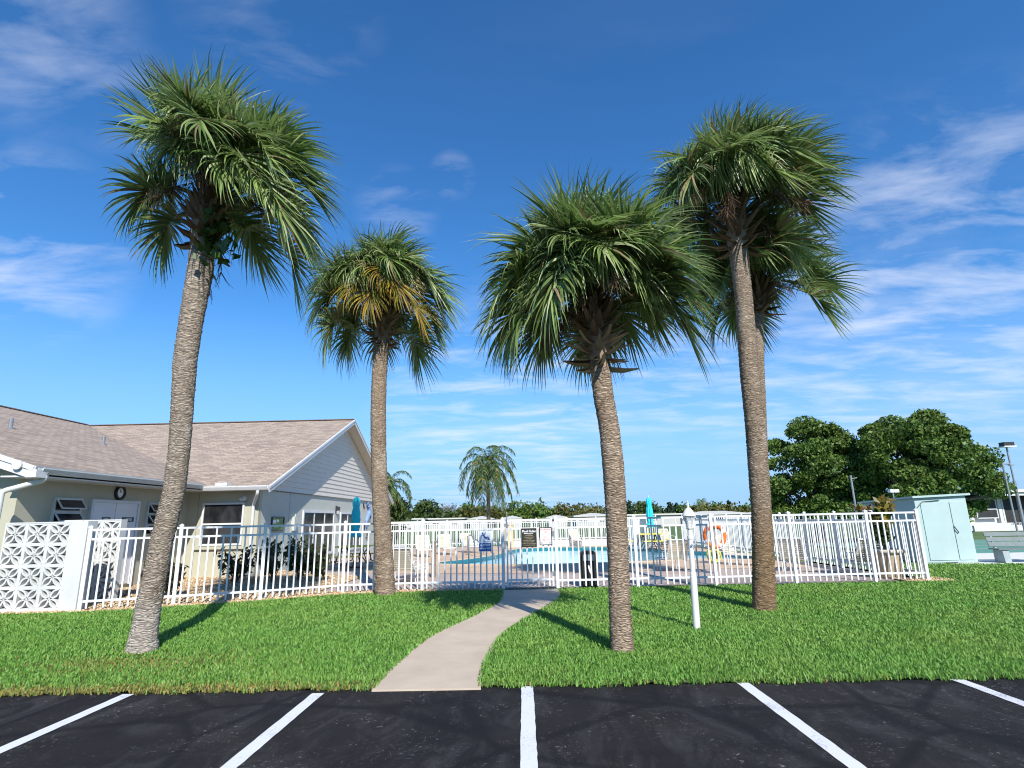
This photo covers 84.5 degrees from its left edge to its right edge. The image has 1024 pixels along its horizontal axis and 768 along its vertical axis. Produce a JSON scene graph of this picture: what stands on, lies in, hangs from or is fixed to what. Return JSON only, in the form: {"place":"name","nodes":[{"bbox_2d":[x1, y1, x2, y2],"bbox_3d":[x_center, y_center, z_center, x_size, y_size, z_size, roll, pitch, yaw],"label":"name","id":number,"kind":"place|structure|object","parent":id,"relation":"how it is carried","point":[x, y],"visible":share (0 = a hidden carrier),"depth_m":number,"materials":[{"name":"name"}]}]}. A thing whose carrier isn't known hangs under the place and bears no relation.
{"place":"outdoors","nodes":[
{"label":"outdoors","id":0,"kind":"place"},
{"bbox_2d":[505,524,513,547],"bbox_3d":[-0.140,8.697,32.270,0.540,1.340,0.540,-1,-13,1],"label":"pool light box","id":1,"kind":"object","parent":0,"point":[512,542],"visible":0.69,"depth_m":32.05,"materials":[{"name":"beige plastic"}]},
{"bbox_2d":[0,557,1023,696],"bbox_3d":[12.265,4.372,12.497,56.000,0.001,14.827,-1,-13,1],"label":"lawn","id":2,"kind":"structure","parent":0,"point":[528,683],"depth_m":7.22,"materials":[{"name":"plant"}]},
{"bbox_2d":[94,44,347,653],"bbox_3d":[-4.537,-0.897,8.389,3.698,9.082,3.836,-12,-17,38],"label":"palm tree","id":3,"kind":"object","parent":2,"relation":"on","point":[221,141],"visible":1,"depth_m":8.43,"materials":[{"name":"green plant"}]},
{"bbox_2d":[0,570,501,614],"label":"gravel bed","id":4,"kind":"object","parent":2,"relation":"on","point":[216,591],"visible":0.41,"depth_m":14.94,"materials":[{"name":"beige gravel"}]},
{"bbox_2d":[0,521,97,611],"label":"breeze block wall","id":5,"kind":"structure","parent":4,"relation":"on","point":[33,577],"depth_m":11.28,"materials":[{"name":"white paint"}]},
{"bbox_2d":[58,519,127,599],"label":"breeze block wall","id":6,"kind":"structure","parent":4,"relation":"on","point":[113,523],"depth_m":12.59,"materials":[{"name":"white paint"}]},
{"bbox_2d":[165,560,188,594],"bbox_3d":[-7.904,4.561,13.207,0.810,0.822,0.695,-1,-13,1],"label":"shrub","id":7,"kind":"object","parent":4,"relation":"on","point":[172,579],"visible":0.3,"depth_m":13.09,"materials":[{"name":"green plant"}]},
{"bbox_2d":[0,405,393,587],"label":"clubhouse","id":8,"kind":"structure","parent":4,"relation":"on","point":[240,473],"depth_m":18.68},
{"bbox_2d":[49,497,86,521],"bbox_3d":[-10.450,3.174,13.288,0.225,0.950,0.850,-1,-13,1],"label":"window","id":9,"kind":"structure","parent":8,"relation":"in","point":[62,508],"depth_m":13.23,"materials":[{"name":"white glass"}]},
{"bbox_2d":[92,503,115,519],"bbox_3d":[-10.499,4.093,14.308,0.058,2.100,0.800,-1,-13,1],"label":"door","id":10,"kind":"structure","parent":8,"relation":"in","point":[102,511],"depth_m":14.51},
{"bbox_2d":[114,486,126,499],"bbox_3d":[-10.516,2.921,15.124,0.084,0.414,0.414,-1,-13,1],"label":"wall clock","id":11,"kind":"object","parent":8,"relation":"attached to","point":[119,493],"depth_m":15.09,"materials":[{"name":"black plastic"}]},
{"bbox_2d":[113,503,137,583],"bbox_3d":[-10.484,4.290,15.130,0.058,2.100,0.850,-1,-13,1],"label":"door","id":12,"kind":"structure","parent":8,"relation":"in","point":[122,511],"depth_m":15.33,"materials":[{"name":"white paint"}]},
{"bbox_2d":[143,503,158,535],"bbox_3d":[-10.391,3.957,16.493,0.225,0.920,0.750,-1,-13,1],"label":"window","id":13,"kind":"structure","parent":8,"relation":"in","point":[151,510],"depth_m":16.26,"materials":[{"name":"white glass"}]},
{"bbox_2d":[198,502,244,545],"bbox_3d":[-9.272,4.478,18.014,1.360,1.330,0.050,-1,-13,1],"label":"window","id":14,"kind":"structure","parent":8,"relation":"in","point":[213,514],"depth_m":18.04,"materials":[{"name":"black glass"}]},
{"bbox_2d":[271,517,284,530],"bbox_3d":[-8.090,4.835,19.455,0.050,0.480,1.000,-1,-13,1],"label":"notice board","id":15,"kind":"object","parent":8,"relation":"attached to","point":[277,520],"visible":0.82,"depth_m":19.44,"materials":[{"name":"metal"}]},
{"bbox_2d":[300,510,334,554],"bbox_3d":[-8.009,6.178,23.349,0.050,1.800,3.700,-1,-13,1],"label":"window","id":16,"kind":"structure","parent":8,"relation":"in","point":[308,516],"depth_m":23.39,"materials":[{"name":"white glass"}]},
{"bbox_2d":[338,512,360,551],"bbox_3d":[-7.931,7.224,27.673,0.050,1.780,3.400,-1,-13,1],"label":"window","id":17,"kind":"structure","parent":8,"relation":"in","point":[344,516],"depth_m":27.16,"materials":[{"name":"white glass"}]},
{"bbox_2d":[363,502,371,537],"bbox_3d":[-7.866,7.368,30.592,0.280,1.948,1.670,-1,-13,1],"label":"wall art","id":18,"kind":"object","parent":8,"relation":"attached to","point":[368,516],"depth_m":30.65,"materials":[{"name":"metal"}]},
{"bbox_2d":[213,545,256,582],"bbox_3d":[-7.711,5.100,15.996,1.129,1.071,1.199,-1,-13,1],"label":"shrub","id":19,"kind":"object","parent":4,"relation":"on","point":[239,566],"visible":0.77,"depth_m":15.86,"materials":[{"name":"green plant"}]},
{"bbox_2d":[254,537,294,582],"bbox_3d":[-6.701,4.907,15.695,1.148,1.262,1.024,-1,-13,1],"label":"shrub","id":20,"kind":"object","parent":4,"relation":"on","point":[271,559],"visible":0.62,"depth_m":15.64,"materials":[{"name":"green plant"}]},
{"bbox_2d":[283,534,324,579],"bbox_3d":[-6.106,5.031,16.473,1.135,1.360,0.996,6,-15,-27],"label":"shrub","id":21,"kind":"object","parent":4,"relation":"on","point":[298,562],"visible":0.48,"depth_m":16.23,"materials":[{"name":"green plant"}]},
{"bbox_2d":[303,539,330,581],"bbox_3d":[-5.481,4.972,15.881,0.810,1.172,0.724,6,-15,-26],"label":"shrub","id":22,"kind":"object","parent":4,"relation":"on","point":[317,562],"visible":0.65,"depth_m":15.75,"materials":[{"name":"green plant"}]},
{"bbox_2d":[299,215,469,594],"bbox_3d":[-3.112,0.341,13.643,4.252,9.064,4.256,-1,-13,1],"label":"palm tree","id":23,"kind":"object","parent":2,"relation":"on","point":[381,275],"visible":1,"depth_m":13.66,"materials":[{"name":"green plant"}]},
{"bbox_2d":[464,162,732,652],"bbox_3d":[1.142,0.066,7.624,3.591,6.620,3.813,-1,-13,1],"label":"palm tree","id":24,"kind":"object","parent":2,"relation":"on","point":[585,256],"visible":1,"depth_m":7.33,"materials":[{"name":"green plant"}]},
{"bbox_2d":[682,500,699,628],"bbox_3d":[2.655,2.650,8.295,0.204,1.847,0.204,0,-13,1],"label":"lamp post","id":25,"kind":"object","parent":2,"relation":"on","point":[688,512],"visible":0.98,"depth_m":8.25,"materials":[{"name":"white metal"}]},
{"bbox_2d":[642,93,867,611],"bbox_3d":[4.707,-0.807,10.792,4.507,9.648,4.137,-1,-13,1],"label":"palm tree","id":26,"kind":"object","parent":2,"relation":"on","point":[733,167],"visible":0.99,"depth_m":10.65,"materials":[{"name":"green plant"}]},
{"bbox_2d":[689,198,868,445],"bbox_3d":[5.599,0.193,11.964,3.701,8.215,3.529,9,-17,-35],"label":"palm tree","id":27,"kind":"object","parent":2,"relation":"on","point":[765,283],"visible":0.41,"depth_m":12.19,"materials":[{"name":"green plant"}]},
{"bbox_2d":[0,0,1023,511],"label":"sky","id":28,"kind":"structure","parent":0,"point":[429,107],"materials":[{"name":"blue"}]},
{"bbox_2d":[14,515,1023,694],"bbox_3d":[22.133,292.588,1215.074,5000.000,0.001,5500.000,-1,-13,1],"label":"ground","id":29,"kind":"structure","parent":0,"point":[978,535],"depth_m":44.12,"materials":[{"name":"white concrete"}]},
{"bbox_2d":[77,517,504,610],"bbox_3d":[-4.464,3.950,12.653,8.659,1.700,0.943,2,-14,-14],"label":"picket fence","id":30,"kind":"object","parent":29,"relation":"on","point":[180,537],"visible":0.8,"depth_m":12.54,"materials":[{"name":"white metal"}]},
{"bbox_2d":[479,531,491,551],"bbox_3d":[-0.635,3.718,13.326,0.300,0.470,0.016,-1,-13,1],"label":"warning sign","id":31,"kind":"object","parent":30,"relation":"attached to","point":[485,542],"visible":1,"depth_m":13.32,"materials":[{"name":"blue metal"}]},
{"bbox_2d":[504,512,555,586],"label":"pool gate","id":32,"kind":"structure","parent":30,"relation":"attached to","point":[528,579],"depth_m":13.21,"materials":[{"name":"white metal"}]},
{"bbox_2d":[521,528,536,546],"bbox_3d":[0.403,3.629,13.303,0.360,0.430,0.016,-1,-13,1],"label":"rules sign","id":33,"kind":"object","parent":32,"relation":"attached to","point":[528,537],"visible":1,"depth_m":13.30,"materials":[{"name":"black metal"}]},
{"bbox_2d":[539,527,551,544],"bbox_3d":[0.797,3.596,13.307,0.300,0.410,0.016,-1,-13,1],"label":"lifeguard sign","id":34,"kind":"object","parent":32,"relation":"attached to","point":[545,535],"visible":1,"depth_m":13.30,"materials":[{"name":"white plastic"}]},
{"bbox_2d":[387,470,412,516],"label":"queen palm","id":35,"kind":"object","parent":29,"relation":"on","point":[392,481],"visible":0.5,"depth_m":37.67,"materials":[{"name":"green plant"}]},
{"bbox_2d":[390,494,416,545],"bbox_3d":[-8.237,9.164,38.096,3.388,3.619,3.470,-1,-13,1],"label":"broadleaf tree","id":36,"kind":"object","parent":29,"relation":"on","point":[397,515],"visible":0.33,"depth_m":37.81,"materials":[{"name":"green plant"}]},
{"bbox_2d":[401,518,427,529],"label":"mobile home","id":37,"kind":"object","parent":29,"relation":"on","point":[414,519],"visible":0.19,"depth_m":89.47,"materials":[{"name":"white metal"}]},
{"bbox_2d":[411,498,442,526],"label":"tree","id":38,"kind":"object","parent":29,"relation":"on","point":[423,505],"visible":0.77,"depth_m":124.86,"materials":[{"name":"green plant"}]},
{"bbox_2d":[424,505,449,525],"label":"tree","id":39,"kind":"object","parent":29,"relation":"on","point":[437,513],"visible":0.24,"depth_m":129.95,"materials":[{"name":"green plant"}]},
{"bbox_2d":[426,518,468,529],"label":"mobile home","id":40,"kind":"object","parent":29,"relation":"on","point":[441,519],"visible":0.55,"depth_m":93.30,"materials":[{"name":"white metal"}]},
{"bbox_2d":[372,607,545,691],"bbox_3d":[-0.174,3.872,9.201,1.446,0.068,7.986,-4,-14,10],"label":"walkway edge","id":41,"kind":"object","parent":29,"relation":"on","point":[441,689],"visible":0.2,"depth_m":5.46,"materials":[{"name":"concrete"}]},
{"bbox_2d":[443,504,477,525],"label":"tree","id":42,"kind":"object","parent":29,"relation":"on","point":[449,513],"visible":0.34,"depth_m":125.87,"materials":[{"name":"green plant"}]},
{"bbox_2d":[372,589,559,689],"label":"walkway","id":43,"kind":"structure","parent":29,"relation":"on","point":[451,656],"depth_m":7.12,"materials":[{"name":"concrete"}]},
{"bbox_2d":[452,502,508,519],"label":"tree","id":44,"kind":"object","parent":29,"relation":"on","point":[476,513],"visible":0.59,"depth_m":124.33,"materials":[{"name":"green plant"}]},
{"bbox_2d":[467,516,494,528],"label":"mobile home","id":45,"kind":"object","parent":29,"relation":"on","point":[480,518],"visible":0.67,"depth_m":91.30,"materials":[{"name":"white metal"}]},
{"bbox_2d":[458,445,519,530],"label":"queen palm","id":46,"kind":"object","parent":29,"relation":"on","point":[482,473],"visible":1,"depth_m":43.88,"materials":[{"name":"green plant"}]},
{"bbox_2d":[0,678,1023,767],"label":"asphalt lot","id":47,"kind":"structure","parent":29,"relation":"on","point":[929,723],"depth_m":4.44,"materials":[{"name":"black asphalt"}]},
{"bbox_2d":[0,694,132,752],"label":"parking line","id":48,"kind":"object","parent":47,"relation":"on","point":[17,742],"visible":1,"depth_m":4.72,"materials":[{"name":"paint"}]},
{"bbox_2d":[220,693,323,767],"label":"parking line","id":49,"kind":"object","parent":47,"relation":"on","point":[248,751],"visible":1,"depth_m":4.41,"materials":[{"name":"paint"}]},
{"bbox_2d":[520,686,537,767],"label":"parking line","id":50,"kind":"object","parent":47,"relation":"on","point":[528,746],"visible":1,"depth_m":4.35,"materials":[{"name":"paint"}]},
{"bbox_2d":[738,682,866,767],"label":"parking line","id":51,"kind":"object","parent":47,"relation":"on","point":[835,751],"visible":1,"depth_m":4.27,"materials":[{"name":"paint"}]},
{"bbox_2d":[951,679,1023,705],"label":"parking line","id":52,"kind":"object","parent":47,"relation":"on","point":[995,693],"visible":1,"depth_m":5.06,"materials":[{"name":"paint"}]},
{"bbox_2d":[493,500,537,523],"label":"tree","id":53,"kind":"object","parent":29,"relation":"on","point":[516,503],"visible":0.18,"depth_m":126.52,"materials":[{"name":"green plant"}]},
{"bbox_2d":[513,497,557,525],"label":"tree","id":54,"kind":"object","parent":29,"relation":"on","point":[526,511],"visible":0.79,"depth_m":123.12,"materials":[{"name":"green plant"}]},
{"bbox_2d":[545,515,567,527],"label":"mobile home","id":55,"kind":"object","parent":29,"relation":"on","point":[548,522],"visible":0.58,"depth_m":95.06,"materials":[{"name":"white"}]},
{"bbox_2d":[548,501,593,525],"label":"tree","id":56,"kind":"object","parent":29,"relation":"on","point":[572,512],"visible":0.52,"depth_m":123.90,"materials":[{"name":"green plant"}]},
{"bbox_2d":[570,513,605,526],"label":"mobile home","id":57,"kind":"object","parent":29,"relation":"on","point":[594,515],"visible":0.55,"depth_m":89.18,"materials":[{"name":"white"}]},
{"bbox_2d":[583,502,605,513],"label":"tree","id":58,"kind":"object","parent":29,"relation":"on","point":[600,509],"visible":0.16,"depth_m":128.03,"materials":[{"name":"green plant"}]},
{"bbox_2d":[309,542,903,590],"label":"pool deck","id":59,"kind":"structure","parent":29,"relation":"on","point":[600,575],"depth_m":15.36,"materials":[{"name":"concrete"}]},
{"bbox_2d":[329,545,373,568],"bbox_3d":[-5.746,6.294,20.503,2.205,0.785,2.205,-1,-13,1],"label":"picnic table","id":60,"kind":"object","parent":59,"relation":"on","point":[352,556],"visible":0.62,"depth_m":20.18,"materials":[{"name":"black plastic"}]},
{"bbox_2d":[347,495,361,567],"bbox_3d":[-5.765,5.392,20.719,0.496,2.610,0.496,-7,-15,23],"label":"umbrella","id":61,"kind":"object","parent":59,"relation":"on","point":[356,516],"visible":0.87,"depth_m":20.71,"materials":[{"name":"teal fabric"}]},
{"bbox_2d":[394,547,425,581],"bbox_3d":[-2.799,4.867,15.200,0.672,0.942,1.510,-3,-14,8],"label":"lounge chair","id":62,"kind":"object","parent":59,"relation":"on","point":[408,558],"visible":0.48,"depth_m":14.71,"materials":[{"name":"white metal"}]},
{"bbox_2d":[394,546,430,578],"bbox_3d":[-2.984,5.162,16.413,0.672,0.942,1.510,-6,-14,20],"label":"lounge chair","id":63,"kind":"object","parent":59,"relation":"on","point":[415,564],"visible":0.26,"depth_m":16.02,"materials":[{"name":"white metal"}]},
{"bbox_2d":[391,515,657,546],"bbox_3d":[0.593,9.183,34.917,16.761,1.700,0.084,-1,-13,1],"label":"picket fence","id":64,"kind":"object","parent":59,"relation":"on","point":[491,523],"visible":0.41,"depth_m":34.98,"materials":[{"name":"white metal"}]},
{"bbox_2d":[514,536,629,546],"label":"bench wall","id":65,"kind":"structure","parent":59,"relation":"on","point":[575,543],"depth_m":32.70,"materials":[{"name":"white paint"}]},
{"bbox_2d":[352,544,823,572],"bbox_3d":[2.430,7.519,24.741,15.083,0.001,16.300,-1,-13,1],"label":"pool apron","id":66,"kind":"object","parent":59,"relation":"on","point":[576,566],"visible":0.38,"depth_m":19.05,"materials":[{"name":"beige concrete"}]},
{"bbox_2d":[415,535,431,556],"bbox_3d":[-4.070,7.468,25.939,0.672,0.942,1.510,2,-14,-14],"label":"lounge chair","id":67,"kind":"object","parent":66,"relation":"on","point":[429,546],"visible":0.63,"depth_m":26.40,"materials":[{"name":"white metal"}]},
{"bbox_2d":[437,534,455,555],"bbox_3d":[-3.140,7.727,27.098,0.672,0.942,1.510,3,-14,-19],"label":"lounge chair","id":68,"kind":"object","parent":66,"relation":"on","point":[447,541],"visible":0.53,"depth_m":27.57,"materials":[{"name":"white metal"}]},
{"bbox_2d":[460,533,478,550],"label":"lounge chair","id":69,"kind":"object","parent":66,"relation":"on","point":[470,541],"visible":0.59,"depth_m":28.80,"materials":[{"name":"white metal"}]},
{"bbox_2d":[715,535,751,564],"bbox_3d":[7.434,5.402,18.329,0.672,0.942,1.510,10,-17,-38],"label":"lounge chair","id":70,"kind":"object","parent":66,"relation":"on","point":[732,550],"visible":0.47,"depth_m":18.56,"materials":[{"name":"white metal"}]},
{"bbox_2d":[580,550,597,586],"bbox_3d":[1.835,4.428,13.523,0.380,0.820,0.335,-1,-13,1],"label":"trash bin","id":71,"kind":"object","parent":59,"relation":"on","point":[588,569],"visible":0.78,"depth_m":13.38,"materials":[{"name":"black plastic"}]},
{"bbox_2d":[428,547,775,564],"bbox_3d":[3.373,7.715,25.692,13.231,0.001,12.276,-1,-13,1],"label":"pool coping","id":72,"kind":"object","parent":59,"relation":"on","point":[550,564],"visible":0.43,"depth_m":20.70,"materials":[{"name":"white concrete"}]},
{"bbox_2d":[628,533,668,550],"bbox_3d":[6.784,7.766,27.739,2.205,0.785,2.205,-1,-13,1],"label":"picnic table","id":73,"kind":"object","parent":72,"relation":"on","point":[654,539],"visible":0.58,"depth_m":27.47,"materials":[{"name":"yellow plastic"}]},
{"bbox_2d":[646,496,656,549],"bbox_3d":[6.865,6.862,27.954,0.496,2.610,0.496,-7,-15,23],"label":"umbrella","id":74,"kind":"object","parent":72,"relation":"on","point":[649,511],"visible":0.88,"depth_m":27.97,"materials":[{"name":"fabric"}]},
{"bbox_2d":[440,547,775,564],"bbox_3d":[3.387,8.356,25.538,13.231,1.320,12.276,-1,-13,1],"label":"pool basin","id":75,"kind":"object","parent":59,"relation":"in","point":[524,549],"visible":0.16,"depth_m":27.37,"materials":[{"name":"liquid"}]},
{"bbox_2d":[630,519,648,548],"bbox_3d":[6.494,7.644,28.802,0.840,1.500,0.640,-1,-13,1],"label":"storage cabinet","id":76,"kind":"object","parent":59,"relation":"on","point":[642,521],"visible":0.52,"depth_m":28.53,"materials":[{"name":"white metal"}]},
{"bbox_2d":[655,539,688,570],"bbox_3d":[4.807,5.116,16.906,0.672,0.942,1.510,0,-14,-3],"label":"lounge chair","id":77,"kind":"object","parent":59,"relation":"on","point":[680,550],"visible":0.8,"depth_m":16.43,"materials":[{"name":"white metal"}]},
{"bbox_2d":[713,528,718,572],"bbox_3d":[5.733,4.679,15.961,0.320,1.410,0.169,-1,-13,1],"label":"post","id":78,"kind":"object","parent":59,"relation":"on","point":[715,551],"visible":0.2,"depth_m":15.99,"materials":[{"name":"white metal"}]},
{"bbox_2d":[702,522,726,549],"bbox_3d":[5.744,4.302,15.958,0.720,0.760,0.124,-1,-13,1],"label":"life ring","id":79,"kind":"object","parent":78,"relation":"hanging from","point":[704,537],"visible":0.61,"depth_m":15.91,"materials":[{"name":"orange plastic"}]},
{"bbox_2d":[776,538,809,570],"bbox_3d":[8.078,4.871,16.170,0.672,0.942,1.510,-9,-16,30],"label":"lounge chair","id":80,"kind":"object","parent":59,"relation":"on","point":[799,542],"visible":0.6,"depth_m":15.80,"materials":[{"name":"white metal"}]},
{"bbox_2d":[681,510,924,577],"bbox_3d":[9.861,6.182,23.213,0.084,1.700,20.315,-1,-13,1],"label":"picket fence","id":81,"kind":"object","parent":59,"relation":"on","point":[741,519],"visible":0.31,"depth_m":17.94,"materials":[{"name":"white metal"}]},
{"bbox_2d":[832,538,879,575],"bbox_3d":[9.152,4.545,14.907,0.672,0.942,1.510,-2,-13,3],"label":"lounge chair","id":82,"kind":"object","parent":59,"relation":"on","point":[861,540],"visible":0.49,"depth_m":14.47,"materials":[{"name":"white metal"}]},
{"bbox_2d":[867,548,904,578],"bbox_3d":[9.303,4.439,13.937,0.800,0.686,0.800,-1,-13,1],"label":"planter pot","id":83,"kind":"object","parent":59,"relation":"on","point":[891,560],"visible":0.52,"depth_m":13.69,"materials":[{"name":"ceramic"}]},
{"bbox_2d":[851,494,896,549],"bbox_3d":[9.206,3.498,14.204,1.019,1.412,0.867,-11,-16,35],"label":"potted plant","id":84,"kind":"object","parent":83,"relation":"on","point":[882,503],"visible":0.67,"depth_m":14.02,"materials":[{"name":"green plant"}]},
{"bbox_2d":[630,501,646,513],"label":"tree","id":85,"kind":"object","parent":29,"relation":"on","point":[636,505],"visible":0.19,"depth_m":129.37,"materials":[{"name":"green plant"}]},
{"bbox_2d":[637,503,666,513],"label":"tree","id":86,"kind":"object","parent":29,"relation":"on","point":[656,509],"visible":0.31,"depth_m":126.35,"materials":[{"name":"green plant"}]},
{"bbox_2d":[627,513,682,526],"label":"mobile home","id":87,"kind":"object","parent":29,"relation":"on","point":[668,521],"visible":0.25,"depth_m":87.03,"materials":[{"name":"white"}]},
{"bbox_2d":[682,501,735,511],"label":"tree","id":88,"kind":"object","parent":29,"relation":"on","point":[694,508],"visible":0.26,"depth_m":121.35,"materials":[{"name":"green plant"}]},
{"bbox_2d":[680,511,750,523],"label":"mobile home","id":89,"kind":"object","parent":29,"relation":"on","point":[718,513],"visible":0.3,"depth_m":85.16,"materials":[{"name":"white"}]},
{"bbox_2d":[711,501,750,512],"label":"tree","id":90,"kind":"object","parent":29,"relation":"on","point":[742,509],"visible":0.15,"depth_m":122.87,"materials":[{"name":"green plant"}]},
{"bbox_2d":[553,509,929,587],"bbox_3d":[5.355,3.896,13.284,8.697,1.700,0.133,-1,-13,0],"label":"picket fence","id":91,"kind":"object","parent":29,"relation":"on","point":[866,521],"visible":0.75,"depth_m":13.28,"materials":[{"name":"white metal"}]},
{"bbox_2d":[748,415,887,542],"bbox_3d":[17.592,5.352,32.147,7.572,7.207,5.573,-1,-13,1],"label":"broadleaf tree","id":92,"kind":"object","parent":29,"relation":"on","point":[813,457],"visible":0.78,"depth_m":31.24,"materials":[{"name":"green plant"}]},
{"bbox_2d":[805,540,1023,552],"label":"shuffleboard court","id":93,"kind":"object","parent":29,"relation":"on","point":[981,546],"depth_m":24.23,"materials":[{"name":"concrete"}]},
{"bbox_2d":[998,442,1023,530],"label":"light pole","id":94,"kind":"object","parent":93,"relation":"on","point":[1006,445],"visible":0.96,"depth_m":29.18,"materials":[{"name":"grey metal"}]},
{"bbox_2d":[1002,463,1020,541],"bbox_3d":[23.279,5.499,25.998,0.501,3.679,0.142,-1,-13,1],"label":"light pole","id":95,"kind":"object","parent":93,"relation":"on","point":[1009,495],"visible":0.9,"depth_m":26.08,"materials":[{"name":"grey metal"}]},
{"bbox_2d":[835,408,1017,522],"bbox_3d":[21.695,4.785,29.649,8.077,6.983,5.772,-1,-13,1],"label":"broadleaf tree","id":96,"kind":"object","parent":29,"relation":"on","point":[933,449],"visible":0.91,"depth_m":28.53,"materials":[{"name":"green plant"}]},
{"bbox_2d":[868,552,1023,563],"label":"court slab","id":97,"kind":"structure","parent":29,"relation":"on","point":[987,558],"depth_m":18.52,"materials":[{"name":"white concrete"}]},
{"bbox_2d":[857,493,978,563],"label":"storage shed","id":98,"kind":"structure","parent":97,"relation":"on","point":[946,529],"depth_m":17.34,"materials":[{"name":"teal plastic"}]},
{"bbox_2d":[920,502,959,559],"bbox_3d":[13.178,4.498,17.253,0.983,1.720,0.081,-1,-13,1],"label":"door","id":99,"kind":"structure","parent":98,"relation":"in","point":[940,536],"depth_m":17.27,"materials":[{"name":"teal plastic"}]},
{"bbox_2d":[949,502,975,559],"bbox_3d":[13.803,4.490,17.276,0.450,1.720,0.019,-1,-13,1],"label":"door","id":100,"kind":"structure","parent":98,"relation":"in","point":[965,549],"depth_m":17.26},
{"bbox_2d":[982,532,1023,562],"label":"park bench","id":101,"kind":"object","parent":97,"relation":"on","point":[1001,555],"visible":0.94,"depth_m":17.25,"materials":[{"name":"concrete"}]},
{"bbox_2d":[894,489,1023,531],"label":"porch house","id":102,"kind":"structure","parent":29,"relation":"on","point":[998,516],"depth_m":43.38,"materials":[{"name":"white paint"}]},
{"bbox_2d":[976,500,998,518],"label":"window","id":103,"kind":"structure","parent":102,"relation":"in","point":[993,512],"depth_m":43.37,"materials":[{"name":"grey glass"}]},
{"bbox_2d":[458,549,751,563],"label":"pool water","id":104,"kind":"structure","parent":0,"point":[599,558],"depth_m":25.03,"materials":[{"name":"teal liquid"}]},
{"label":"gravel bed","id":105,"kind":"structure","parent":0,"visible":0},
{"bbox_2d":[890,576,953,580],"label":"gravel stones","id":106,"kind":"object","parent":105,"relation":"on","point":[924,579],"visible":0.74,"depth_m":13.18,"materials":[{"name":"beige gravel"}]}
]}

